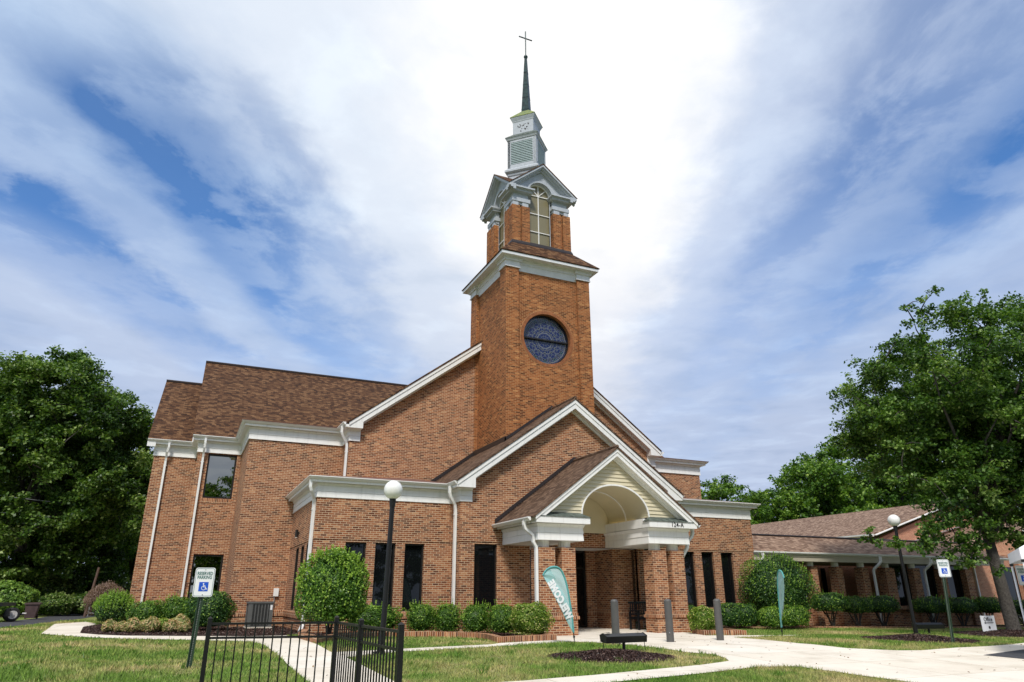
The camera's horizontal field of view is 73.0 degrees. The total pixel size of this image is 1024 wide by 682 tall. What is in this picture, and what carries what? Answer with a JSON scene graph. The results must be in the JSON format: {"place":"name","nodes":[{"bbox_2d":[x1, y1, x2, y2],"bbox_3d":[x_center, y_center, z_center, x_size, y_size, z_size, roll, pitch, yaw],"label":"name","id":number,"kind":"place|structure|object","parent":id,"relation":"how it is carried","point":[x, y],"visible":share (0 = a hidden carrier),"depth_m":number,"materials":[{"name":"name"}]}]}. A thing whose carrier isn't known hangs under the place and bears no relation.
{"place":"outdoors","nodes":[
{"label":"outdoors","id":0,"kind":"place"},
{"bbox_2d":[0,613,94,627],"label":"driveway","id":1,"kind":"structure","parent":0,"point":[53,618],"depth_m":31.49,"materials":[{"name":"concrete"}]},
{"bbox_2d":[0,602,25,621],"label":"truck trailer","id":2,"kind":"object","parent":1,"relation":"on","point":[11,614],"visible":1,"depth_m":28.59,"materials":[{"name":"rubber"}]},
{"bbox_2d":[24,602,42,618],"bbox_3d":[-21.991,12.359,31.691,0.620,0.709,0.740,9,-22,-23],"label":"wheelie bin","id":3,"kind":"object","parent":1,"relation":"on","point":[31,609],"visible":1,"depth_m":31.45,"materials":[{"name":"brown plastic"}]},
{"bbox_2d":[37,591,76,614],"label":"bramble","id":4,"kind":"object","parent":1,"relation":"on","point":[56,603],"visible":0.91,"depth_m":36.72,"materials":[{"name":"green plant"}]},
{"bbox_2d":[69,592,94,614],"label":"bramble","id":5,"kind":"object","parent":1,"relation":"on","point":[78,608],"visible":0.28,"depth_m":37.90,"materials":[{"name":"green plant"}]},
{"bbox_2d":[84,576,131,591],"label":"bramble","id":6,"kind":"object","parent":1,"relation":"on","point":[124,584],"visible":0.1,"depth_m":43.11,"materials":[{"name":"green plant"}]},
{"bbox_2d":[42,622,561,681],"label":"concrete walk","id":7,"kind":"structure","parent":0,"point":[68,629],"depth_m":15.28,"materials":[{"name":"beige concrete"}]},
{"bbox_2d":[0,611,1023,681],"bbox_3d":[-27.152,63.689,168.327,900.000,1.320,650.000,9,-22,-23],"label":"lawn","id":8,"kind":"structure","parent":0,"point":[40,615],"depth_m":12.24,"materials":[{"name":"green plant"}]},
{"bbox_2d":[0,578,40,615],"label":"bramble","id":9,"kind":"object","parent":8,"relation":"on","point":[19,594],"visible":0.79,"depth_m":34.43,"materials":[{"name":"green plant"}]},
{"bbox_2d":[23,568,84,597],"bbox_3d":[-27.199,14.659,40.624,4.026,2.535,5.278,9,-22,-23],"label":"bramble","id":10,"kind":"object","parent":8,"relation":"on","point":[58,583],"visible":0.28,"depth_m":39.52,"materials":[{"name":"green plant"}]},
{"bbox_2d":[0,344,153,592],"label":"oak tree","id":11,"kind":"object","parent":8,"relation":"on","point":[62,437],"visible":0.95,"depth_m":39.97,"materials":[{"name":"green plant"}]},
{"bbox_2d":[83,567,99,616],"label":"trunk","id":12,"kind":"structure","parent":8,"relation":"on","point":[93,585],"depth_m":36.16,"materials":[{"name":"wood"}]},
{"bbox_2d":[56,501,140,582],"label":"woodland tree","id":13,"kind":"object","parent":8,"relation":"on","point":[131,564],"visible":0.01,"depth_m":50.82,"materials":[{"name":"green plant"}]},
{"bbox_2d":[83,580,127,615],"bbox_3d":[-16.098,10.206,27.409,1.470,1.393,1.402,-5,-21,13],"label":"barberry shrub","id":14,"kind":"object","parent":8,"relation":"on","point":[91,595],"visible":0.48,"depth_m":27.19,"materials":[{"name":"brown plant"}]},
{"bbox_2d":[80,624,294,635],"bbox_3d":[-11.350,9.991,24.067,6.560,0.072,12.000,9,-22,-23],"label":"mulch bed","id":15,"kind":"object","parent":8,"relation":"on","point":[157,633],"visible":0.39,"depth_m":20.76,"materials":[{"name":"brown wood"}]},
{"bbox_2d":[101,619,116,631],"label":"variegated shrub","id":16,"kind":"object","parent":15,"relation":"on","point":[108,625],"visible":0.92,"depth_m":20.90,"materials":[{"name":"beige plant"}]},
{"bbox_2d":[92,588,135,621],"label":"green shrub","id":17,"kind":"object","parent":15,"relation":"on","point":[113,606],"visible":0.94,"depth_m":25.61,"materials":[{"name":"green plant"}]},
{"bbox_2d":[113,620,125,631],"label":"variegated shrub","id":18,"kind":"object","parent":15,"relation":"on","point":[118,626],"visible":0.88,"depth_m":20.80,"materials":[{"name":"beige plant"}]},
{"bbox_2d":[123,617,141,631],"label":"variegated shrub","id":19,"kind":"object","parent":15,"relation":"on","point":[133,625],"visible":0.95,"depth_m":20.84,"materials":[{"name":"beige plant"}]},
{"bbox_2d":[124,596,166,621],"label":"shrub","id":20,"kind":"object","parent":15,"relation":"on","point":[141,611],"visible":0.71,"depth_m":23.08,"materials":[{"name":"green plant"}]},
{"bbox_2d":[140,616,160,632],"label":"variegated shrub","id":21,"kind":"object","parent":15,"relation":"on","point":[152,624],"visible":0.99,"depth_m":20.85,"materials":[{"name":"beige plant"}]},
{"bbox_2d":[161,618,178,631],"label":"variegated shrub","id":22,"kind":"object","parent":15,"relation":"on","point":[170,625],"visible":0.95,"depth_m":21.00,"materials":[{"name":"beige plant"}]},
{"bbox_2d":[159,590,192,621],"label":"shrub","id":23,"kind":"object","parent":15,"relation":"on","point":[174,606],"visible":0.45,"depth_m":23.50,"materials":[{"name":"green plant"}]},
{"bbox_2d":[172,614,190,623],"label":"variegated shrub","id":24,"kind":"object","parent":15,"relation":"on","point":[181,618],"visible":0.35,"depth_m":21.55,"materials":[{"name":"beige plant"}]},
{"bbox_2d":[176,621,191,631],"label":"variegated shrub","id":25,"kind":"object","parent":15,"relation":"on","point":[184,626],"visible":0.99,"depth_m":21.05,"materials":[{"name":"beige plant"}]},
{"bbox_2d":[183,590,237,627],"bbox_3d":[-9.928,8.823,22.794,1.728,1.225,1.646,9,-22,-23],"label":"round shrub","id":26,"kind":"object","parent":15,"relation":"on","point":[218,606],"visible":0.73,"depth_m":22.45,"materials":[{"name":"green plant"}]},
{"bbox_2d":[243,601,274,627],"bbox_3d":[-9.054,9.821,24.720,0.900,0.950,0.860,9,-22,-23],"label":"air conditioner","id":27,"kind":"object","parent":15,"relation":"on","point":[259,611],"visible":0.91,"depth_m":24.43,"materials":[{"name":"metal"}]},
{"bbox_2d":[186,568,215,668],"bbox_3d":[-5.124,4.617,11.288,0.305,1.739,0.054,6,-21,-17],"label":"parking sign","id":28,"kind":"object","parent":8,"relation":"on","point":[203,583],"visible":0.98,"depth_m":11.43,"materials":[{"name":"white metal"}]},
{"bbox_2d":[199,615,404,681],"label":"metal fence","id":29,"kind":"object","parent":8,"relation":"on","point":[398,648],"visible":1,"depth_m":8.73,"materials":[{"name":"black metal"}]},
{"bbox_2d":[373,480,402,654],"bbox_3d":[-2.562,4.673,14.311,0.430,3.540,0.400,9,-22,-23],"label":"street lamp","id":30,"kind":"object","parent":8,"relation":"on","point":[393,489],"visible":0.91,"depth_m":14.44,"materials":[{"name":"black metal"}]},
{"bbox_2d":[298,629,556,643],"bbox_3d":[-2.423,8.306,19.476,6.965,0.245,4.910,5,-21,-13],"label":"brick edging","id":31,"kind":"object","parent":8,"relation":"on","point":[540,636],"visible":0.42,"depth_m":18.95,"materials":[{"name":"brown brick"}]},
{"bbox_2d":[126,31,760,635],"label":"church","id":32,"kind":"structure","parent":8,"relation":"on","point":[512,451],"depth_m":28.16,"materials":[{"name":"brick"}]},
{"bbox_2d":[187,554,223,602],"bbox_3d":[-12.728,10.047,28.631,1.170,2.300,0.130,9,-22,-23],"label":"window","id":33,"kind":"structure","parent":32,"relation":"in","point":[199,560],"depth_m":28.85,"materials":[{"name":"black glass"}]},
{"bbox_2d":[202,454,236,498],"bbox_3d":[-12.737,5.918,30.150,1.170,1.900,0.130,9,-22,-23],"label":"window","id":34,"kind":"structure","parent":32,"relation":"in","point":[220,471],"depth_m":30.14,"materials":[{"name":"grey glass"}]},
{"bbox_2d":[290,547,298,609],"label":"window","id":35,"kind":"structure","parent":32,"relation":"in","point":[297,550],"depth_m":24.90,"materials":[{"name":"black glass"}]},
{"bbox_2d":[345,542,365,602],"bbox_3d":[-5.181,7.659,22.486,0.690,2.130,0.130,9,-22,-23],"label":"window","id":36,"kind":"structure","parent":32,"relation":"in","point":[358,547],"depth_m":22.79,"materials":[{"name":"black glass"}]},
{"bbox_2d":[372,543,394,606],"bbox_3d":[-4.281,7.799,22.872,0.690,2.130,0.130,9,-22,-23],"label":"window","id":37,"kind":"structure","parent":32,"relation":"in","point":[380,548],"depth_m":22.88,"materials":[{"name":"black glass"}]},
{"bbox_2d":[402,544,423,610],"bbox_3d":[-3.366,7.941,23.264,0.680,2.130,0.130,9,-22,-23],"label":"window","id":38,"kind":"structure","parent":32,"relation":"in","point":[413,558],"depth_m":23.28,"materials":[{"name":"black glass"}]},
{"bbox_2d":[473,544,495,609],"bbox_3d":[-0.957,8.001,23.442,0.840,2.130,0.130,9,-22,-23],"label":"window","id":39,"kind":"structure","parent":32,"relation":"in","point":[484,554],"depth_m":23.48,"materials":[{"name":"black glass"}]},
{"bbox_2d":[500,200,505,248],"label":"belfry window","id":40,"kind":"structure","parent":32,"relation":"in","point":[502,210],"depth_m":33.15,"materials":[{"name":"beige glass"}]},
{"bbox_2d":[499,185,549,249],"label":"belfry window","id":41,"kind":"structure","parent":32,"relation":"in","point":[539,207],"depth_m":32.30,"materials":[{"name":"beige glass"}]},
{"bbox_2d":[524,316,567,363],"bbox_3d":[1.412,-0.021,29.644,2.240,2.240,0.140,9,-22,-23],"label":"rose window","id":42,"kind":"structure","parent":32,"relation":"in","point":[545,338],"depth_m":29.71,"materials":[{"name":"blue glass"}]},
{"bbox_2d":[575,551,586,627],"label":"window","id":43,"kind":"structure","parent":32,"relation":"in","point":[580,555],"depth_m":26.62,"materials":[{"name":"black glass"}]},
{"bbox_2d":[684,552,696,606],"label":"window","id":44,"kind":"structure","parent":32,"relation":"in","point":[688,559],"depth_m":27.77,"materials":[{"name":"black glass"}]},
{"bbox_2d":[701,552,715,607],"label":"window","id":45,"kind":"structure","parent":32,"relation":"in","point":[707,563],"depth_m":28.14,"materials":[{"name":"black glass"}]},
{"bbox_2d":[721,553,735,603],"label":"window","id":46,"kind":"structure","parent":32,"relation":"in","point":[726,560],"depth_m":28.55,"materials":[{"name":"black glass"}]},
{"bbox_2d":[542,566,574,641],"bbox_3d":[1.191,6.784,17.633,0.905,2.001,0.067,9,-22,-23],"label":"feather flag","id":47,"kind":"object","parent":8,"relation":"on","point":[554,578],"visible":1,"depth_m":17.77,"materials":[{"name":"teal fabric"}]},
{"bbox_2d":[562,650,649,662],"bbox_3d":[2.113,6.382,14.056,2.784,0.206,1.963,9,-22,-23],"label":"mulch mound","id":48,"kind":"object","parent":8,"relation":"on","point":[613,657],"visible":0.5,"depth_m":13.56,"materials":[{"name":"brown wood"}]},
{"bbox_2d":[599,632,646,649],"bbox_3d":[2.438,6.546,14.992,1.135,0.442,0.270,10,-23,-26],"label":"bench","id":49,"kind":"object","parent":48,"relation":"on","point":[622,638],"visible":0.85,"depth_m":14.92,"materials":[{"name":"black metal"}]},
{"bbox_2d":[700,480,731,500],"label":"woodland tree","id":50,"kind":"object","parent":8,"relation":"on","point":[713,494],"visible":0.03,"depth_m":87.96,"materials":[{"name":"green plant"}]},
{"bbox_2d":[692,628,746,634],"bbox_3d":[6.427,9.323,22.176,1.318,0.175,2.354,1,-20,-4],"label":"brick edging","id":51,"kind":"object","parent":8,"relation":"on","point":[726,631],"visible":0.59,"depth_m":21.13,"materials":[{"name":"brown brick"}]},
{"bbox_2d":[686,605,715,629],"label":"lime shrub","id":52,"kind":"object","parent":51,"relation":"in","point":[703,617],"visible":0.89,"depth_m":21.65,"materials":[{"name":"green plant"}]},
{"bbox_2d":[701,473,775,524],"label":"woodland tree","id":53,"kind":"object","parent":8,"relation":"on","point":[755,497],"visible":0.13,"depth_m":89.67,"materials":[{"name":"green plant"}]},
{"bbox_2d":[734,603,758,626],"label":"dark shrub","id":54,"kind":"object","parent":8,"relation":"on","point":[749,614],"visible":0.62,"depth_m":25.54,"materials":[{"name":"green plant"}]},
{"bbox_2d":[730,484,811,523],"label":"woodland tree","id":55,"kind":"object","parent":8,"relation":"on","point":[782,500],"visible":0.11,"depth_m":90.75,"materials":[{"name":"green plant"}]},
{"bbox_2d":[757,605,785,627],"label":"lime shrub","id":56,"kind":"object","parent":8,"relation":"on","point":[768,616],"visible":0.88,"depth_m":25.40,"materials":[{"name":"green plant"}]},
{"bbox_2d":[777,570,784,635],"bbox_3d":[7.988,7.787,20.357,0.067,2.001,0.905,-1,-20,3],"label":"feather flag","id":57,"kind":"object","parent":8,"relation":"on","point":[780,583],"visible":1,"depth_m":20.53,"materials":[{"name":"teal fabric"}]},
{"bbox_2d":[778,604,810,625],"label":"lime shrub","id":58,"kind":"object","parent":8,"relation":"on","point":[795,615],"visible":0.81,"depth_m":25.95,"materials":[{"name":"green plant"}]},
{"bbox_2d":[762,457,887,522],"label":"woodland tree","id":59,"kind":"object","parent":8,"relation":"on","point":[822,482],"visible":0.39,"depth_m":91.43,"materials":[{"name":"green plant"}]},
{"bbox_2d":[781,449,884,517],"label":"woodland tree","id":60,"kind":"object","parent":8,"relation":"on","point":[823,501],"visible":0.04,"depth_m":98.35,"materials":[{"name":"green plant"}]},
{"bbox_2d":[691,625,1023,630],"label":"mulch bed","id":61,"kind":"object","parent":8,"relation":"on","point":[968,626],"visible":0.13,"depth_m":33.15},
{"bbox_2d":[81,624,1023,662],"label":"mulch chips","id":62,"kind":"object","parent":61,"relation":"on","point":[611,651],"visible":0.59,"depth_m":19.50,"materials":[{"name":"brown wood"}]},
{"bbox_2d":[737,551,819,616],"bbox_3d":[10.539,9.737,27.647,3.191,2.583,2.680,9,-22,-23],"label":"round shrub","id":63,"kind":"object","parent":61,"relation":"on","point":[760,586],"visible":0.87,"depth_m":26.98,"materials":[{"name":"green plant"}]},
{"bbox_2d":[809,590,850,625],"bbox_3d":[13.470,11.312,29.223,2.024,1.643,1.322,9,-22,-23],"label":"cloud pruned shrub","id":64,"kind":"object","parent":61,"relation":"on","point":[832,602],"visible":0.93,"depth_m":28.92,"materials":[{"name":"green plant"}]},
{"bbox_2d":[843,595,873,625],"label":"cloud pruned shrub","id":65,"kind":"object","parent":61,"relation":"on","point":[858,604],"visible":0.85,"depth_m":29.55,"materials":[{"name":"green plant"}]},
{"bbox_2d":[865,591,900,625],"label":"cloud pruned shrub","id":66,"kind":"object","parent":61,"relation":"on","point":[882,604],"visible":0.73,"depth_m":30.11,"materials":[{"name":"green plant"}]},
{"bbox_2d":[911,594,949,622],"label":"cloud pruned shrub","id":67,"kind":"object","parent":61,"relation":"on","point":[930,605],"visible":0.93,"depth_m":31.33,"materials":[{"name":"green plant"}]},
{"bbox_2d":[941,594,979,625],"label":"cloud pruned shrub","id":68,"kind":"object","parent":61,"relation":"on","point":[962,605],"visible":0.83,"depth_m":32.09,"materials":[{"name":"green plant"}]},
{"bbox_2d":[971,595,1001,615],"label":"cloud pruned shrub","id":69,"kind":"object","parent":61,"relation":"on","point":[989,605],"visible":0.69,"depth_m":32.78,"materials":[{"name":"green plant"}]},
{"bbox_2d":[1012,597,1023,624],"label":"cloud pruned shrub","id":70,"kind":"object","parent":61,"relation":"on","point":[1017,606],"visible":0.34,"depth_m":33.87,"materials":[{"name":"green plant"}]},
{"bbox_2d":[800,434,927,515],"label":"woodland tree","id":71,"kind":"object","parent":8,"relation":"on","point":[832,452],"visible":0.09,"depth_m":97.39,"materials":[{"name":"green plant"}]},
{"bbox_2d":[714,626,1023,628],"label":"brick edging","id":72,"kind":"object","parent":8,"relation":"on","point":[836,627],"visible":0.34,"depth_m":28.10,"materials":[{"name":"brown brick"}]},
{"bbox_2d":[721,602,743,626],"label":"dark shrub","id":73,"kind":"object","parent":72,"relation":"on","point":[730,612],"visible":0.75,"depth_m":24.97,"materials":[{"name":"green plant"}]},
{"bbox_2d":[752,533,1008,625],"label":"covered walkway","id":74,"kind":"structure","parent":8,"relation":"on","point":[924,578],"depth_m":32.73,"materials":[{"name":"brown brick"}]},
{"bbox_2d":[888,564,912,605],"bbox_3d":[18.653,11.725,33.262,1.280,1.900,0.120,9,-22,-23],"label":"window","id":75,"kind":"structure","parent":74,"relation":"in","point":[897,567],"depth_m":33.34,"materials":[{"name":"black glass"}]},
{"bbox_2d":[914,564,938,597],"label":"window","id":76,"kind":"structure","parent":74,"relation":"in","point":[929,572],"depth_m":34.15,"materials":[{"name":"black glass"}]},
{"bbox_2d":[947,565,963,598],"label":"window","id":77,"kind":"structure","parent":74,"relation":"in","point":[955,583],"depth_m":34.87,"materials":[{"name":"black glass"}]},
{"bbox_2d":[853,457,919,507],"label":"woodland tree","id":78,"kind":"object","parent":8,"relation":"on","point":[886,493],"visible":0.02,"depth_m":105.47,"materials":[{"name":"green plant"}]},
{"bbox_2d":[751,504,1023,624],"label":"office building","id":79,"kind":"structure","parent":8,"relation":"on","point":[851,525],"depth_m":43.62,"materials":[{"name":"red brick"}]},
{"bbox_2d":[820,568,828,593],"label":"window","id":80,"kind":"structure","parent":79,"relation":"in","point":[823,575],"depth_m":36.85,"materials":[{"name":"black glass"}]},
{"bbox_2d":[1004,567,1022,623],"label":"window","id":81,"kind":"structure","parent":79,"relation":"in","point":[1009,576],"depth_m":38.63,"materials":[{"name":"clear glass"}]},
{"bbox_2d":[887,515,920,633],"bbox_3d":[13.312,7.935,23.464,0.400,3.988,0.400,9,-22,-23],"label":"street lamp","id":82,"kind":"object","parent":8,"relation":"on","point":[894,521],"visible":0.93,"depth_m":23.45,"materials":[{"name":"black metal"}]},
{"bbox_2d":[824,285,1023,629],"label":"maple tree","id":83,"kind":"object","parent":8,"relation":"on","point":[964,422],"visible":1,"depth_m":25.67,"materials":[{"name":"green plant"}]},
{"bbox_2d":[878,635,971,642],"bbox_3d":[11.739,8.573,19.947,3.590,0.188,3.349,9,-22,-23],"label":"mulch mound","id":84,"kind":"object","parent":8,"relation":"on","point":[924,638],"visible":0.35,"depth_m":19.27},
{"bbox_2d":[936,559,954,643],"bbox_3d":[11.780,7.106,18.602,0.380,2.340,0.065,0,-20,1],"label":"parking sign","id":85,"kind":"object","parent":84,"relation":"on","point":[943,568],"visible":0.94,"depth_m":18.83,"materials":[{"name":"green metal"}]},
{"bbox_2d":[911,622,944,633],"bbox_3d":[13.882,9.590,23.002,1.065,0.426,0.270,2,-20,-6],"label":"bench","id":86,"kind":"object","parent":8,"relation":"on","point":[929,626],"visible":0.77,"depth_m":22.94,"materials":[{"name":"black metal"}]},
{"bbox_2d":[980,615,996,631],"bbox_3d":[16.730,10.000,24.252,0.760,0.735,0.041,9,-22,-23],"label":"office sign","id":87,"kind":"object","parent":8,"relation":"on","point":[988,623],"visible":1,"depth_m":24.26,"materials":[{"name":"metal"}]},
{"bbox_2d":[958,630,1023,636],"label":"mulch mound","id":88,"kind":"object","parent":8,"relation":"on","point":[1008,631],"visible":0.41,"depth_m":23.28,"materials":[{"name":"brown wood"}]},
{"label":"mulch bed","id":89,"kind":"structure","parent":8,"relation":"on","visible":0},
{"bbox_2d":[293,544,370,633],"bbox_3d":[-4.941,6.869,18.936,2.022,2.538,2.034,9,-22,-23],"label":"round shrub","id":90,"kind":"object","parent":89,"relation":"on","point":[331,585],"visible":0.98,"depth_m":18.44,"materials":[{"name":"green plant"}]},
{"bbox_2d":[347,602,403,631],"bbox_3d":[-4.250,8.447,21.262,1.913,0.919,0.995,9,-22,-23],"label":"clipped hedge shrub","id":91,"kind":"object","parent":89,"relation":"on","point":[370,615],"visible":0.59,"depth_m":21.02,"materials":[{"name":"green plant"}]},
{"bbox_2d":[404,599,436,630],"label":"clipped hedge shrub","id":92,"kind":"object","parent":89,"relation":"on","point":[420,617],"visible":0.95,"depth_m":21.18,"materials":[{"name":"green plant"}]},
{"bbox_2d":[431,599,461,631],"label":"clipped hedge shrub","id":93,"kind":"object","parent":89,"relation":"on","point":[447,618],"visible":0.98,"depth_m":21.08,"materials":[{"name":"green plant"}]},
{"bbox_2d":[459,598,489,632],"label":"clipped hedge shrub","id":94,"kind":"object","parent":89,"relation":"on","point":[472,620],"visible":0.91,"depth_m":20.83,"materials":[{"name":"green plant"}]},
{"bbox_2d":[485,599,516,633],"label":"clipped hedge shrub","id":95,"kind":"object","parent":89,"relation":"on","point":[499,616],"visible":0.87,"depth_m":20.33,"materials":[{"name":"green plant"}]},
{"bbox_2d":[508,601,555,634],"bbox_3d":[0.514,7.997,19.977,1.377,0.925,1.209,9,-22,-23],"label":"lime shrub","id":96,"kind":"object","parent":89,"relation":"on","point":[532,618],"visible":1,"depth_m":19.64,"materials":[{"name":"green plant"}]},
{"bbox_2d":[0,0,1023,570],"label":"sky","id":97,"kind":"structure","parent":0,"point":[761,188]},
{"bbox_2d":[285,632,1023,681],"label":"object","id":98,"kind":"object","parent":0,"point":[657,657],"visible":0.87,"depth_m":14.55,"materials":[{"name":"beige concrete"}]},
{"bbox_2d":[510,627,1023,681],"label":"concrete plaza","id":99,"kind":"structure","parent":0,"point":[953,665],"depth_m":14.32,"materials":[{"name":"beige concrete"}]},
{"bbox_2d":[610,599,619,644],"bbox_3d":[2.623,7.154,17.557,0.196,1.122,0.196,9,-22,-23],"label":"bollard","id":100,"kind":"object","parent":99,"relation":"on","point":[614,615],"visible":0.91,"depth_m":17.54,"materials":[{"name":"grey concrete"}]},
{"bbox_2d":[628,601,645,629],"bbox_3d":[4.655,9.793,24.637,0.790,0.950,0.640,9,-22,-23],"label":"porch bench","id":101,"kind":"object","parent":99,"relation":"on","point":[638,617],"visible":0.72,"depth_m":24.81,"materials":[{"name":"black metal"}]},
{"bbox_2d":[664,599,673,641],"bbox_3d":[4.149,7.410,18.262,0.196,1.122,0.199,9,-22,-23],"label":"bollard","id":102,"kind":"object","parent":99,"relation":"on","point":[668,620],"visible":0.92,"depth_m":18.20,"materials":[{"name":"concrete"}]},
{"bbox_2d":[713,599,723,639],"bbox_3d":[5.649,7.644,18.907,0.196,1.122,0.196,9,-22,-23],"label":"bollard","id":103,"kind":"object","parent":99,"relation":"on","point":[718,619],"visible":0.92,"depth_m":18.84,"materials":[{"name":"grey concrete"}]},
{"bbox_2d":[986,649,1023,658],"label":"parking lot","id":104,"kind":"structure","parent":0,"point":[1016,654],"depth_m":15.74,"materials":[{"name":"grey asphalt"}]},
{"bbox_2d":[1007,545,1023,619],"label":"canopy tent","id":105,"kind":"object","parent":104,"relation":"on","point":[1016,556],"visible":1,"depth_m":17.34,"materials":[{"name":"white fabric"}]},
{"bbox_2d":[1015,565,1023,586],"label":"parking sign","id":106,"kind":"object","parent":104,"relation":"on","point":[1020,572],"visible":1,"depth_m":16.86,"materials":[{"name":"white metal"}]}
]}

